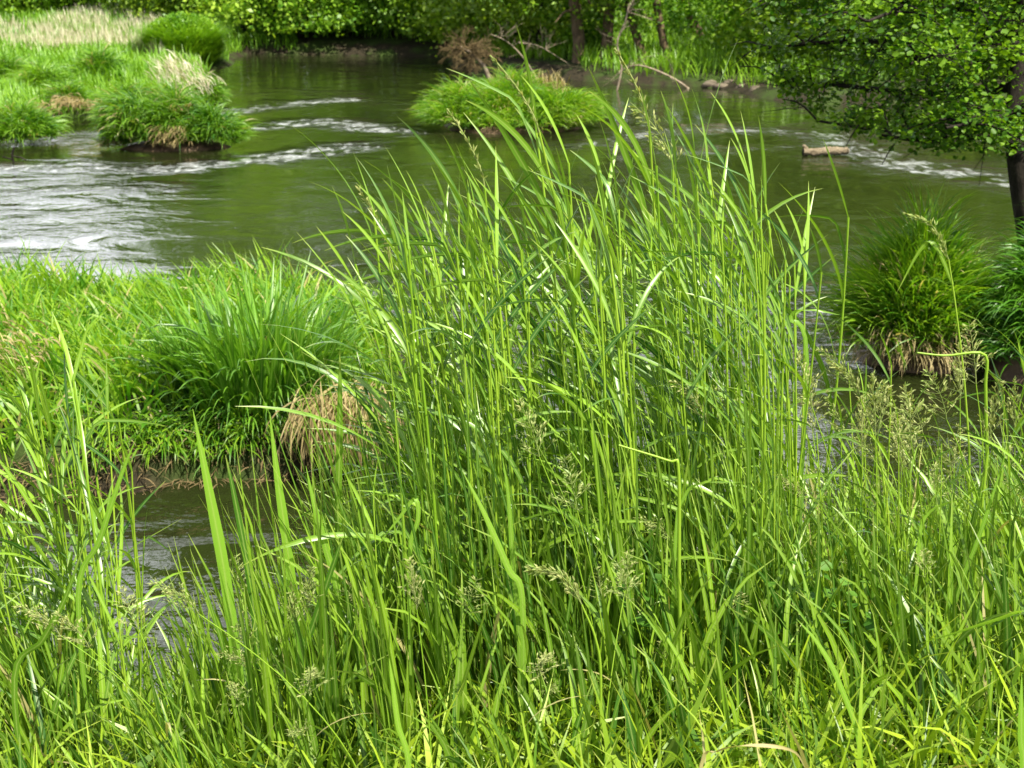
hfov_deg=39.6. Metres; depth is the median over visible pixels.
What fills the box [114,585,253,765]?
flowering grass
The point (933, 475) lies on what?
flowering grass
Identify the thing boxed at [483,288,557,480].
reed stalk
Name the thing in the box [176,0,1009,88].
bank grass
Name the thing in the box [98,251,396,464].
sedge tussock
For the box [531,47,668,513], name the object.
reed stalk
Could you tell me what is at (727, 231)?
reed stalk
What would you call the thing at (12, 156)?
drift twig
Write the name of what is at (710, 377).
reed stalk
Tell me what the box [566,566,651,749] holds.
flowering grass
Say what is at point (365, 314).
reed stalk
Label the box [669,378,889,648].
flowering grass
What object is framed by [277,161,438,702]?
reed stalk
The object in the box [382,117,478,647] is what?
reed stalk
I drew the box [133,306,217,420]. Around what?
sedge fan
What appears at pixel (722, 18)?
riverside shrub
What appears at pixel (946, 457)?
flowering grass
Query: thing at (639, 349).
reed stalk
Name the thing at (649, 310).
reed stalk
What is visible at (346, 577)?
reed stalk
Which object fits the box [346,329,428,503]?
reed stalk
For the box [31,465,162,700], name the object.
reed stalk
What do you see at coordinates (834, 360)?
flowering grass
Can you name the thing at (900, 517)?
flowering grass
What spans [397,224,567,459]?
reed stalk
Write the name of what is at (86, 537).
reed stalk
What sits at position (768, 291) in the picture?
reed stalk
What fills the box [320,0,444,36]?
riverside shrub
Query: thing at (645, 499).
reed stalk
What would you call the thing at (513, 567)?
broad blade
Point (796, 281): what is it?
reed stalk
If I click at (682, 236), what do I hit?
reed stalk
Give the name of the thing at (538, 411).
reed stalk
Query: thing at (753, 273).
reed stalk
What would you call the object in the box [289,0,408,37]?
riverside shrub
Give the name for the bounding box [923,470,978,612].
reed stalk
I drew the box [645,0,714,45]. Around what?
leaning alder
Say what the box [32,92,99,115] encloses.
straw bank
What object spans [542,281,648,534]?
reed stalk
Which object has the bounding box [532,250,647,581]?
reed stalk
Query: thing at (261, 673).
flowering grass
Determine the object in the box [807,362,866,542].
reed stalk
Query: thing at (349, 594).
flowering grass
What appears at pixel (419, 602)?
flowering grass
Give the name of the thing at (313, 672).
flowering grass
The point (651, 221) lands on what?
reed stalk
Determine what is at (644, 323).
reed stalk
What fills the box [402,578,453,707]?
flowering grass
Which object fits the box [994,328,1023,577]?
reed stalk
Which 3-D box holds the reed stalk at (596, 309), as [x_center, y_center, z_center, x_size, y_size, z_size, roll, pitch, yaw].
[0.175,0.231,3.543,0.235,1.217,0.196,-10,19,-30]
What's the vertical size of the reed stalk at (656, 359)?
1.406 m
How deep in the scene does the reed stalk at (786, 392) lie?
3.52 m
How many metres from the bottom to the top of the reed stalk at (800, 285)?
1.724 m
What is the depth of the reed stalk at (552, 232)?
3.98 m
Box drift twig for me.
[2,147,25,161]
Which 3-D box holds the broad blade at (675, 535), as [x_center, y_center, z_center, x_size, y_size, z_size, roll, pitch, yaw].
[0.429,0.521,3.184,0.147,0.645,0.005,0,17,0]
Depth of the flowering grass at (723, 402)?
3.84 m
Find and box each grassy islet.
[78,75,267,151]
[405,62,610,133]
[790,168,1023,379]
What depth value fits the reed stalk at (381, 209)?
3.62 m
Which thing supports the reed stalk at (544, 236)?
on the ground at (366, 45)
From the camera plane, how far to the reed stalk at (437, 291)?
3.78 m
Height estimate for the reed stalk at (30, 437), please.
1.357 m
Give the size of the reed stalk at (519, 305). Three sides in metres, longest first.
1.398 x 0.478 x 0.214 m
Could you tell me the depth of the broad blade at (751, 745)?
2.43 m
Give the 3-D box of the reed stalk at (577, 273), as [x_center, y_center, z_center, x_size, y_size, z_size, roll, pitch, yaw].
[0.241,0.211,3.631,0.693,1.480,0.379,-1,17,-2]
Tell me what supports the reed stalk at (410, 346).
on the ground at (366, 45)
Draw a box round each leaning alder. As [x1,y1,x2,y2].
[472,0,621,62]
[508,0,718,60]
[530,0,654,60]
[543,0,729,60]
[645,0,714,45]
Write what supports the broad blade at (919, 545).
on the ground at (366, 45)
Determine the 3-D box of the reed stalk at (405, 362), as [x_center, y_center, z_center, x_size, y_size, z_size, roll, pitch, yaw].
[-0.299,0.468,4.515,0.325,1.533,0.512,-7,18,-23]
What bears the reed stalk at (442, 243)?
on the ground at (366, 45)
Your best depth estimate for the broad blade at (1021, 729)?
2.48 m
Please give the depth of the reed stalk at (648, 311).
4.23 m
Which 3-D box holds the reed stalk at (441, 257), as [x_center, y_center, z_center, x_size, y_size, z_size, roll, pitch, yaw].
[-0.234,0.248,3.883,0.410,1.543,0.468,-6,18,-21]
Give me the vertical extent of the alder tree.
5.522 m
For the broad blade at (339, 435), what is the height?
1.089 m
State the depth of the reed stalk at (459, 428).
3.30 m
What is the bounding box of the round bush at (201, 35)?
[124,8,241,65]
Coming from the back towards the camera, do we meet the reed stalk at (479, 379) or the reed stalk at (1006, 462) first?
the reed stalk at (479, 379)
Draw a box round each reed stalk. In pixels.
[0,318,88,668]
[0,333,136,698]
[0,336,77,681]
[0,360,74,736]
[0,366,100,660]
[0,376,79,734]
[0,387,110,707]
[0,401,72,688]
[0,420,76,748]
[0,445,32,632]
[0,454,119,694]
[0,482,119,683]
[0,518,131,700]
[0,521,152,721]
[0,576,28,720]
[0,609,132,757]
[3,381,173,702]
[3,393,148,707]
[4,510,112,692]
[7,355,74,647]
[10,407,97,698]
[11,326,110,718]
[11,422,141,640]
[26,386,98,669]
[28,336,120,698]
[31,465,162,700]
[40,345,144,705]
[52,313,115,726]
[58,431,139,714]
[65,492,152,762]
[67,363,190,689]
[68,388,180,694]
[69,468,167,746]
[119,514,181,730]
[237,166,442,714]
[251,127,401,587]
[270,513,338,651]
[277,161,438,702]
[281,187,552,585]
[287,459,330,644]
[289,483,366,643]
[293,174,475,557]
[303,541,366,664]
[304,207,576,691]
[308,176,475,501]
[308,245,473,552]
[309,225,436,571]
[310,511,367,692]
[312,286,458,553]
[315,203,424,586]
[318,160,460,494]
[322,181,509,596]
[322,465,365,622]
[325,183,443,560]
[327,286,535,570]
[329,212,436,613]
[333,540,390,628]
[336,460,417,717]
[343,188,554,719]
[343,218,516,586]
[343,270,439,554]
[344,202,443,474]
[346,304,464,580]
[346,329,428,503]
[348,241,460,619]
[356,145,573,615]
[356,235,503,538]
[358,236,485,519]
[360,184,513,553]
[361,276,438,567]
[362,297,429,631]
[363,169,656,573]
[365,147,579,574]
[365,210,550,550]
[367,246,447,551]
[368,184,524,566]
[372,287,416,467]
[375,202,490,587]
[375,257,450,484]
[375,290,445,603]
[377,199,569,617]
[377,283,443,535]
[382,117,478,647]
[384,198,560,540]
[384,300,451,482]
[387,205,646,554]
[388,190,602,547]
[388,271,496,689]
[391,212,515,682]
[395,210,483,541]
[397,179,495,553]
[397,222,463,448]
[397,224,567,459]
[400,224,532,630]
[401,294,506,584]
[401,377,467,666]
[404,173,522,514]
[404,229,536,597]
[407,25,570,505]
[407,153,606,585]
[407,221,488,490]
[410,256,465,507]
[411,230,586,579]
[417,308,498,610]
[419,108,546,516]
[419,176,542,536]
[426,206,521,507]
[427,232,542,538]
[428,179,551,528]
[429,180,535,608]
[429,246,539,405]
[431,182,518,516]
[435,198,648,643]
[441,321,596,583]
[444,154,640,455]
[444,264,590,629]
[446,176,531,505]
[454,294,524,547]
[455,205,535,468]
[461,166,555,633]
[465,149,584,564]
[465,341,561,495]
[466,55,607,453]
[466,78,579,524]
[466,191,631,595]
[472,138,647,676]
[473,195,586,619]
[477,124,577,590]
[477,269,572,590]
[481,253,655,629]
[482,149,578,509]
[482,208,656,454]
[483,179,724,524]
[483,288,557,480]
[484,244,548,503]
[484,285,511,415]
[485,120,629,539]
[489,90,665,494]
[491,201,647,460]
[494,275,594,488]
[498,265,728,660]
[503,98,676,575]
[503,282,567,545]
[504,166,600,463]
[505,184,671,463]
[506,163,635,704]
[508,166,593,526]
[508,188,678,608]
[508,204,583,412]
[514,201,660,528]
[517,272,667,500]
[519,242,614,581]
[520,278,567,572]
[522,301,601,465]
[523,184,698,469]
[524,233,611,513]
[525,178,630,471]
[526,182,601,469]
[528,177,722,563]
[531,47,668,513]
[532,147,634,507]
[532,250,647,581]
[534,173,618,493]
[536,157,700,496]
[537,206,684,561]
[537,247,599,399]
[538,175,737,555]
[541,228,610,473]
[541,334,624,478]
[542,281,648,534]
[544,233,635,533]
[549,305,693,569]
[552,340,688,518]
[554,381,597,521]
[560,145,667,471]
[563,248,626,419]
[566,102,682,564]
[567,202,677,558]
[570,146,709,602]
[573,92,859,548]
[573,196,645,469]
[573,229,690,551]
[576,189,676,499]
[577,176,728,634]
[577,212,663,493]
[581,192,668,502]
[582,178,660,512]
[587,170,765,689]
[588,150,708,630]
[590,161,709,557]
[591,168,709,496]
[591,181,704,585]
[594,202,674,548]
[594,285,745,631]
[596,118,720,521]
[596,231,771,589]
[604,243,743,595]
[605,210,786,542]
[608,40,737,601]
[612,227,722,496]
[614,171,742,405]
[614,319,685,559]
[619,197,698,452]
[621,233,698,554]
[622,249,681,467]
[622,263,743,477]
[624,184,671,403]
[624,201,766,616]
[625,291,722,474]
[628,90,822,539]
[632,188,700,532]
[635,214,815,541]
[637,141,794,487]
[637,187,767,502]
[638,202,805,572]
[640,229,740,467]
[641,179,762,586]
[643,166,734,495]
[647,190,689,347]
[648,184,771,542]
[649,172,826,465]
[649,196,786,634]
[650,204,836,464]
[650,206,726,488]
[654,116,798,570]
[655,356,764,593]
[664,214,735,608]
[669,223,770,544]
[672,304,737,511]
[677,247,727,425]
[680,93,757,471]
[684,204,759,486]
[686,163,779,510]
[686,229,790,527]
[686,272,736,527]
[687,168,770,451]
[688,114,868,523]
[692,266,894,571]
[698,288,787,511]
[700,244,753,499]
[708,181,890,567]
[712,246,826,462]
[712,282,774,680]
[716,263,796,596]
[719,205,821,574]
[719,267,779,516]
[721,189,864,562]
[721,213,801,559]
[724,246,801,514]
[725,317,791,579]
[743,142,849,556]
[743,333,820,594]
[755,302,793,475]
[779,398,855,667]
[796,405,852,628]
[800,322,896,533]
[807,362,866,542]
[807,424,869,565]
[821,383,873,563]
[823,315,891,616]
[834,422,877,527]
[844,460,951,640]
[847,382,930,631]
[891,414,988,653]
[896,446,957,697]
[919,325,1023,522]
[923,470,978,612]
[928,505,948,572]
[931,448,1001,566]
[936,397,984,564]
[941,399,1023,669]
[948,353,1004,530]
[950,329,1023,697]
[954,364,1023,545]
[963,339,1023,585]
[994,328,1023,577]
[994,437,1023,550]
[1000,343,1023,511]
[1015,409,1023,492]
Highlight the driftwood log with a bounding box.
[802,144,848,155]
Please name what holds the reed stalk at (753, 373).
on the ground at (366, 45)
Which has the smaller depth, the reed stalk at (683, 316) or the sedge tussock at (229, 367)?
the reed stalk at (683, 316)
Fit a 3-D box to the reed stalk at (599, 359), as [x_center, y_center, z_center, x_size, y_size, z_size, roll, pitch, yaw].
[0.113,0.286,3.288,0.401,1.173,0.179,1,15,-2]
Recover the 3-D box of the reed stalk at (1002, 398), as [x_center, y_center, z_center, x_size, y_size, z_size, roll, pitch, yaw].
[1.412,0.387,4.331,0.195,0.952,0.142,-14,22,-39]
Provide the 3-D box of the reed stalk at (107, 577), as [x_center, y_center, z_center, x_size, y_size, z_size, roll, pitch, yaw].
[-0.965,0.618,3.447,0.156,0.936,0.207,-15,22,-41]
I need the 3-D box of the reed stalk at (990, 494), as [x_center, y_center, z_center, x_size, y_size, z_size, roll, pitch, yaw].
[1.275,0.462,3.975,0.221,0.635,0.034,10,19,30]
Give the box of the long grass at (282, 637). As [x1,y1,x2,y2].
[0,295,1023,767]
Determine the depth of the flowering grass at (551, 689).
3.05 m
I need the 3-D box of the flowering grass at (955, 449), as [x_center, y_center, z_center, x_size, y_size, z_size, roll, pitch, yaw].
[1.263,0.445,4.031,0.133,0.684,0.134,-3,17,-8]
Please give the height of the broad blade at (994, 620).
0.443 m
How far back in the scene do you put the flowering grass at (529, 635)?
3.24 m
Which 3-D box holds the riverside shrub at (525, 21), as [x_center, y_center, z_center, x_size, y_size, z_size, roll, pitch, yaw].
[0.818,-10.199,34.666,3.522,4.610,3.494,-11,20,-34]
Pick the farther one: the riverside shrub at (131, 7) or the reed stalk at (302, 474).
the riverside shrub at (131, 7)
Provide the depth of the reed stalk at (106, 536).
3.31 m
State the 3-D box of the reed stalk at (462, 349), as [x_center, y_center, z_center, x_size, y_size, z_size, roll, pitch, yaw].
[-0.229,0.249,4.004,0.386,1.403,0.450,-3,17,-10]
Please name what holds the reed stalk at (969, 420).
on the ground at (366, 45)
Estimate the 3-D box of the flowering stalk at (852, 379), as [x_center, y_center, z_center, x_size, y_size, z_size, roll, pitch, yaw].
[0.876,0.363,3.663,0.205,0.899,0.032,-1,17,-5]
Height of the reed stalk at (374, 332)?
1.523 m
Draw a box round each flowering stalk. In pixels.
[355,185,412,518]
[523,564,601,766]
[825,358,889,634]
[897,212,970,525]
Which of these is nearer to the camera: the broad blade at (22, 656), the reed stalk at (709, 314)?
the broad blade at (22, 656)
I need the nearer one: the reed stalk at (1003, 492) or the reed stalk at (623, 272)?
the reed stalk at (1003, 492)
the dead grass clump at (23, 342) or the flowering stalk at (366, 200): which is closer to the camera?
the flowering stalk at (366, 200)
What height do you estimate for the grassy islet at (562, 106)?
1.173 m
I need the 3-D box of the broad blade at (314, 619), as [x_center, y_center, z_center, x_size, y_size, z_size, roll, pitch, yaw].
[-0.422,0.643,3.116,0.126,0.665,0.005,0,17,0]
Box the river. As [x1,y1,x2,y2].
[0,54,1023,711]
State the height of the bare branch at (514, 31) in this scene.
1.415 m
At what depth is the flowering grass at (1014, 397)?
4.11 m
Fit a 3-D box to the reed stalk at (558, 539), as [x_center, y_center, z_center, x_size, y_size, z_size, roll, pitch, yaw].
[-0.047,0.227,3.287,0.681,1.436,0.385,11,20,32]
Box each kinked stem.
[618,444,682,672]
[917,351,988,582]
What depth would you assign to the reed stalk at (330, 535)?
3.20 m
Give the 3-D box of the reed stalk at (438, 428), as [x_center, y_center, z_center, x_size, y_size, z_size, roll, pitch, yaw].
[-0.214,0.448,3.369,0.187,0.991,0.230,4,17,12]
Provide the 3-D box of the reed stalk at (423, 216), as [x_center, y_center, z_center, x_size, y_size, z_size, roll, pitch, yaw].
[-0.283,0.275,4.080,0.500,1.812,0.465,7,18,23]
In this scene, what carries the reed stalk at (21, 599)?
on the ground at (366, 45)
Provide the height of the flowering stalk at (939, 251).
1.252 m
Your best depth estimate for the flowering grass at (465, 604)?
3.07 m
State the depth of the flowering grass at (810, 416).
3.73 m
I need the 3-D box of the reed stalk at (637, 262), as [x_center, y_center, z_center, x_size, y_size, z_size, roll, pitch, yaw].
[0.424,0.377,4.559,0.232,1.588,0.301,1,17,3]
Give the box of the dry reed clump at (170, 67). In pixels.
[143,47,224,94]
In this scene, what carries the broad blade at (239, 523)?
on the ground at (366, 45)
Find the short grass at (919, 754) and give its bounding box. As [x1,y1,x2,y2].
[0,541,1023,767]
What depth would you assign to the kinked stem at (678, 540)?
3.02 m
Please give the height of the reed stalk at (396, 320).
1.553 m
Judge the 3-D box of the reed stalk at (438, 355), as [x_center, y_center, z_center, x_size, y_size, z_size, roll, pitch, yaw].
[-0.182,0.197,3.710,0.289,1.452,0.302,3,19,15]
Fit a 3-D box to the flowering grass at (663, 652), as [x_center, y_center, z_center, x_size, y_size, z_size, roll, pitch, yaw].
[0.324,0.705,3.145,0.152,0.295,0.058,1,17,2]
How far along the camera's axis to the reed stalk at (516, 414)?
3.62 m
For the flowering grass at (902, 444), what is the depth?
4.47 m
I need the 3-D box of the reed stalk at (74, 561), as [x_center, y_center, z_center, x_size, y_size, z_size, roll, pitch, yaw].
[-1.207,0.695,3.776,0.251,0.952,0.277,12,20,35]
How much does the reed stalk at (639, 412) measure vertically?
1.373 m
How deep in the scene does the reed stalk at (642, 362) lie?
3.69 m
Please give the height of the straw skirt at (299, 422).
0.577 m
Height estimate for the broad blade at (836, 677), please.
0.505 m
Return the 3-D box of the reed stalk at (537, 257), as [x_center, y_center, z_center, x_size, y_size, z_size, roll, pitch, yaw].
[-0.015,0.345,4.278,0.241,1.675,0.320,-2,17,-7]
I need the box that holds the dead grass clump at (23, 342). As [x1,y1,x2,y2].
[0,310,68,393]
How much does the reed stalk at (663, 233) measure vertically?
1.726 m
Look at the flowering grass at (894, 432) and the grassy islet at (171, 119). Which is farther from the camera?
the grassy islet at (171, 119)
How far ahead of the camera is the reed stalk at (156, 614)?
3.35 m
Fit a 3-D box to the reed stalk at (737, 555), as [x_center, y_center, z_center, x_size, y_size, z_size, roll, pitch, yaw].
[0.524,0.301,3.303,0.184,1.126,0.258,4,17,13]
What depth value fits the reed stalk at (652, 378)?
3.49 m
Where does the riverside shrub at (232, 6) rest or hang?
on the ground at (366, 45)
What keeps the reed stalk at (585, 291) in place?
on the ground at (366, 45)
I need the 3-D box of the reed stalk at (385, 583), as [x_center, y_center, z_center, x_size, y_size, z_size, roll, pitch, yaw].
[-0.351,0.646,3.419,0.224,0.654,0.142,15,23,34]
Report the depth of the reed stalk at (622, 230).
3.60 m
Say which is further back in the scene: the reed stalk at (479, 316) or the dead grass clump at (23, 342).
the dead grass clump at (23, 342)
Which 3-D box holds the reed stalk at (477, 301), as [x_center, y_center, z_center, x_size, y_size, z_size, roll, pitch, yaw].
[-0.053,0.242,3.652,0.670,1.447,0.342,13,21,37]
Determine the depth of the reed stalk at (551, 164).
3.86 m
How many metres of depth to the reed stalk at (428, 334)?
3.64 m
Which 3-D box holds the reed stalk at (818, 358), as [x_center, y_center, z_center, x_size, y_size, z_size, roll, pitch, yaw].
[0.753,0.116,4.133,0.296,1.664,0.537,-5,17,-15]
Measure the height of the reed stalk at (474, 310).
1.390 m
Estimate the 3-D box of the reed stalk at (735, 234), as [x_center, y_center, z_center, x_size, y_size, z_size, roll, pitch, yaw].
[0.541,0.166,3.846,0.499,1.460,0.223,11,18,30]
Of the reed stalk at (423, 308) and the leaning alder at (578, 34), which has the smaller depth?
the reed stalk at (423, 308)
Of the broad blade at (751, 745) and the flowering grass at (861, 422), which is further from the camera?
the flowering grass at (861, 422)
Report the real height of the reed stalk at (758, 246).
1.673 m
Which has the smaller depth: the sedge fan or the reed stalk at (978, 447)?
the reed stalk at (978, 447)
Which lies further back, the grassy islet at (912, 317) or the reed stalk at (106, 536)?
the grassy islet at (912, 317)
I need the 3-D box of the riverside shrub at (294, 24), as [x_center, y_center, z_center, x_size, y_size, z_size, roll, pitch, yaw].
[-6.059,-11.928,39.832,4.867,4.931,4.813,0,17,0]
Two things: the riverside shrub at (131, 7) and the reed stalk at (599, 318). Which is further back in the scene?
the riverside shrub at (131, 7)
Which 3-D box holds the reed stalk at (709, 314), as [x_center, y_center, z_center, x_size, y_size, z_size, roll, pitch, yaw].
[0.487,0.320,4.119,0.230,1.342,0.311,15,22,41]
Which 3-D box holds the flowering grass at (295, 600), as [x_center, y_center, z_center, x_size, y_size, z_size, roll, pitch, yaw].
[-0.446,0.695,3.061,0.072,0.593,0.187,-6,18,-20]
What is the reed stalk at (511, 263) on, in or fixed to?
on the ground at (366, 45)
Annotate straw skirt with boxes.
[264,370,386,476]
[307,377,404,474]
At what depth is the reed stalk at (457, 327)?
3.73 m
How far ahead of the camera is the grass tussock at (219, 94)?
25.11 m
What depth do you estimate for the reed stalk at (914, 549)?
3.40 m
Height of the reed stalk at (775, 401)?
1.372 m
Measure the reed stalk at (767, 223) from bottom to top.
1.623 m
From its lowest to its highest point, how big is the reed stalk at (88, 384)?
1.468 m
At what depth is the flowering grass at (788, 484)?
3.57 m
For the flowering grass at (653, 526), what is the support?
on the ground at (366, 45)
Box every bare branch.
[491,19,535,75]
[519,25,568,63]
[596,0,650,90]
[603,45,688,87]
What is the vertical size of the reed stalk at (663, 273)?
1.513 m
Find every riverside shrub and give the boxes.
[0,0,52,15]
[1,0,75,11]
[11,0,117,11]
[98,0,196,20]
[138,0,249,22]
[172,0,308,36]
[224,0,360,46]
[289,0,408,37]
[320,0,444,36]
[372,0,486,46]
[398,0,552,56]
[470,0,572,53]
[523,0,617,55]
[688,0,772,53]
[689,0,871,66]
[753,0,893,73]
[813,0,1004,78]
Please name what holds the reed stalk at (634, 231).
on the ground at (366, 45)
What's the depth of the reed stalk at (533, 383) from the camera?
4.04 m
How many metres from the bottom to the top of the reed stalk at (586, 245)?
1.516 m
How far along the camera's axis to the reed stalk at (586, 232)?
4.60 m
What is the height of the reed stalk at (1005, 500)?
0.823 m
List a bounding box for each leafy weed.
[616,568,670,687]
[743,555,846,666]
[780,577,876,669]
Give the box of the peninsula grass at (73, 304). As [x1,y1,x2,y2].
[0,235,424,479]
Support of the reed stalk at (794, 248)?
on the ground at (366, 45)
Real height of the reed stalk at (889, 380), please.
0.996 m
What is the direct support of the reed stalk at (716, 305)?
on the ground at (366, 45)
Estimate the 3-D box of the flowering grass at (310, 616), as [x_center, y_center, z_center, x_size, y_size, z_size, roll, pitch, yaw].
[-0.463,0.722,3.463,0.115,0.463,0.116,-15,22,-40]
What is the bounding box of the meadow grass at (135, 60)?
[0,2,297,113]
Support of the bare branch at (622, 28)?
in the river
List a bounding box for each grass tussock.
[0,45,41,78]
[0,88,74,146]
[3,52,78,91]
[28,76,98,116]
[60,41,138,83]
[84,73,163,115]
[140,71,211,104]
[172,65,234,106]
[957,201,1023,384]
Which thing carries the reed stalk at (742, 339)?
on the ground at (366, 45)
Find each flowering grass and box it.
[11,601,265,766]
[52,607,177,757]
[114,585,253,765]
[146,578,419,766]
[172,711,199,729]
[196,554,286,758]
[216,649,391,732]
[219,681,268,763]
[224,623,302,715]
[238,608,268,635]
[255,646,287,736]
[276,565,365,750]
[281,591,362,747]
[283,582,328,743]
[283,711,349,765]
[289,664,366,755]
[302,591,339,682]
[338,587,517,704]
[366,555,457,767]
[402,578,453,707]
[434,576,487,761]
[488,650,590,759]
[490,681,559,701]
[512,396,659,738]
[526,624,564,698]
[550,453,611,759]
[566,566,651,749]
[598,559,657,735]
[602,549,642,755]
[634,514,828,721]
[649,641,671,727]
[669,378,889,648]
[710,384,879,592]
[720,591,749,685]
[771,471,895,572]
[788,350,909,599]
[797,379,846,624]
[806,468,841,573]
[809,393,879,567]
[816,345,996,567]
[821,379,898,675]
[823,394,883,518]
[840,370,911,612]
[847,434,948,527]
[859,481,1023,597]
[866,476,890,539]
[872,425,927,567]
[875,380,941,576]
[880,511,901,571]
[884,381,931,615]
[884,412,918,589]
[890,418,926,530]
[890,423,923,584]
[899,502,922,551]
[900,392,950,493]
[910,547,937,654]
[916,365,1011,572]
[920,463,950,532]
[928,339,973,553]
[931,319,997,570]
[936,447,1004,555]
[942,423,967,622]
[953,377,1012,644]
[994,445,1023,526]
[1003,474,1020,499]
[1005,377,1023,512]
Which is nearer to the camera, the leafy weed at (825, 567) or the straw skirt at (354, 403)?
the leafy weed at (825, 567)
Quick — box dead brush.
[437,24,503,81]
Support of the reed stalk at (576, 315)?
on the ground at (366, 45)
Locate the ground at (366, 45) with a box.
[0,1,1009,767]
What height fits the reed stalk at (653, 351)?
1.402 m
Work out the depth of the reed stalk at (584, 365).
4.15 m
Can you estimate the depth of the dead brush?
30.19 m
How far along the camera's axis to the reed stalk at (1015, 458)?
3.94 m
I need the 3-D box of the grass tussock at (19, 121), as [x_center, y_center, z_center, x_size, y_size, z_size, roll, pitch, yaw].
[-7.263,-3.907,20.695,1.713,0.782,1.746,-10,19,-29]
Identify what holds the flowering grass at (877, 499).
on the ground at (366, 45)
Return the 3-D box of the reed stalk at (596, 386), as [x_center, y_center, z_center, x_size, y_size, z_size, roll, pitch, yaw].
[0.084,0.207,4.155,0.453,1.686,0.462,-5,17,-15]
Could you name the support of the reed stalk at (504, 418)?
on the ground at (366, 45)
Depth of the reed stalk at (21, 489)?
3.47 m
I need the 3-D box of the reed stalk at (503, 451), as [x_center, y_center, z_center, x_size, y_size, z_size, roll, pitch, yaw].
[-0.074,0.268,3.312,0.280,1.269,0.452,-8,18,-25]
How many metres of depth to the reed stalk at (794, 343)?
3.48 m
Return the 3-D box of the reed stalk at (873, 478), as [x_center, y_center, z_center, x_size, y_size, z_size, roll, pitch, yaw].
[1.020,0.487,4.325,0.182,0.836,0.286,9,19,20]
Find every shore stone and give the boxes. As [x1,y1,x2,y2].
[701,80,716,87]
[712,83,727,88]
[749,85,759,90]
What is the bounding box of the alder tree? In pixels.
[724,0,1023,255]
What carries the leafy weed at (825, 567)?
on the ground at (366, 45)
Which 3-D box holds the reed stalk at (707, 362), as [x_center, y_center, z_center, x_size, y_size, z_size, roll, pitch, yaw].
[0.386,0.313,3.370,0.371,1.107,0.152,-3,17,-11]
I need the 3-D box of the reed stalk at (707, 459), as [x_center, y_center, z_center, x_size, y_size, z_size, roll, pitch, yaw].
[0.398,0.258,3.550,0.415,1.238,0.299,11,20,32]
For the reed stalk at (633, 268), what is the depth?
3.50 m
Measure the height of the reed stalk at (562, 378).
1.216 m
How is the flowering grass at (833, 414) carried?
on the ground at (366, 45)
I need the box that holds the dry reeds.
[0,2,165,54]
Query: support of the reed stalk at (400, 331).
on the ground at (366, 45)
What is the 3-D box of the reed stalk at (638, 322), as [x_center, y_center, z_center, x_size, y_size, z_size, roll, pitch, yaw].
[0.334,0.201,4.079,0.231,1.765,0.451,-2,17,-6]
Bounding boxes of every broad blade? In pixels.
[11,542,84,761]
[76,437,136,742]
[193,411,245,764]
[225,455,262,722]
[269,412,301,706]
[292,537,342,762]
[306,468,343,675]
[335,352,343,614]
[375,498,420,739]
[389,660,410,767]
[462,471,525,759]
[502,457,520,720]
[670,482,728,686]
[699,744,804,767]
[789,309,838,534]
[799,622,862,767]
[909,497,982,646]
[919,610,1023,643]
[956,447,1007,602]
[1018,675,1023,767]
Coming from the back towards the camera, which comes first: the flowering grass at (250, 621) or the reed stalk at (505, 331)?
the reed stalk at (505, 331)
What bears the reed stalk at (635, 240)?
on the ground at (366, 45)
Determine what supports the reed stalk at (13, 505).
on the ground at (366, 45)
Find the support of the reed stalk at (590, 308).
on the ground at (366, 45)
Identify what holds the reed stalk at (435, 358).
on the ground at (366, 45)
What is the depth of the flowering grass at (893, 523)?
3.98 m
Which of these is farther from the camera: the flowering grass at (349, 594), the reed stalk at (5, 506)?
the reed stalk at (5, 506)
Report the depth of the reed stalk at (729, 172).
4.03 m
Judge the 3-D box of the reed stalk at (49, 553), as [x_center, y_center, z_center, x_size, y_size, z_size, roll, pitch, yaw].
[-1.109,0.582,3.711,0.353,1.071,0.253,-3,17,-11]
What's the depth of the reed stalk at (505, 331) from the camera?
4.17 m
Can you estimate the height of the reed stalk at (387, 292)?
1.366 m
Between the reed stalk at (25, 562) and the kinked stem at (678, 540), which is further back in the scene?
the reed stalk at (25, 562)
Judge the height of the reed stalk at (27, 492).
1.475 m
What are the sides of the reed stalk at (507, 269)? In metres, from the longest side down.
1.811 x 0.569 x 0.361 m
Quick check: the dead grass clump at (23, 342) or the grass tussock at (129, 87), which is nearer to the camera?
the dead grass clump at (23, 342)
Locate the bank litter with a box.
[0,418,442,512]
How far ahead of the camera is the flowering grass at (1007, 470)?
3.98 m
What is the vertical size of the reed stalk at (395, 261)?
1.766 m
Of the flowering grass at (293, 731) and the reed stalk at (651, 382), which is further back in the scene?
the reed stalk at (651, 382)
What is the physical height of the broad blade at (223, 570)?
0.972 m
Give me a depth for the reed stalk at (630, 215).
4.12 m
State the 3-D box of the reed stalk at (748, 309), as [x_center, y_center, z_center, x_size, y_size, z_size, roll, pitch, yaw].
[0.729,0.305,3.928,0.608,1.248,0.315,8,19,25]
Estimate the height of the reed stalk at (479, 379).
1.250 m
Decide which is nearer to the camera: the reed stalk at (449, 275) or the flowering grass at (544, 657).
the flowering grass at (544, 657)
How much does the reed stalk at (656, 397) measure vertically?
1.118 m
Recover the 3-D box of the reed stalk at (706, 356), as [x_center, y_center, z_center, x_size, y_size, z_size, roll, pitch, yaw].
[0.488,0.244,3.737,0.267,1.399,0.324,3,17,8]
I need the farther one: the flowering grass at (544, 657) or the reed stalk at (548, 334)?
the reed stalk at (548, 334)
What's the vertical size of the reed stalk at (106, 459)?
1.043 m

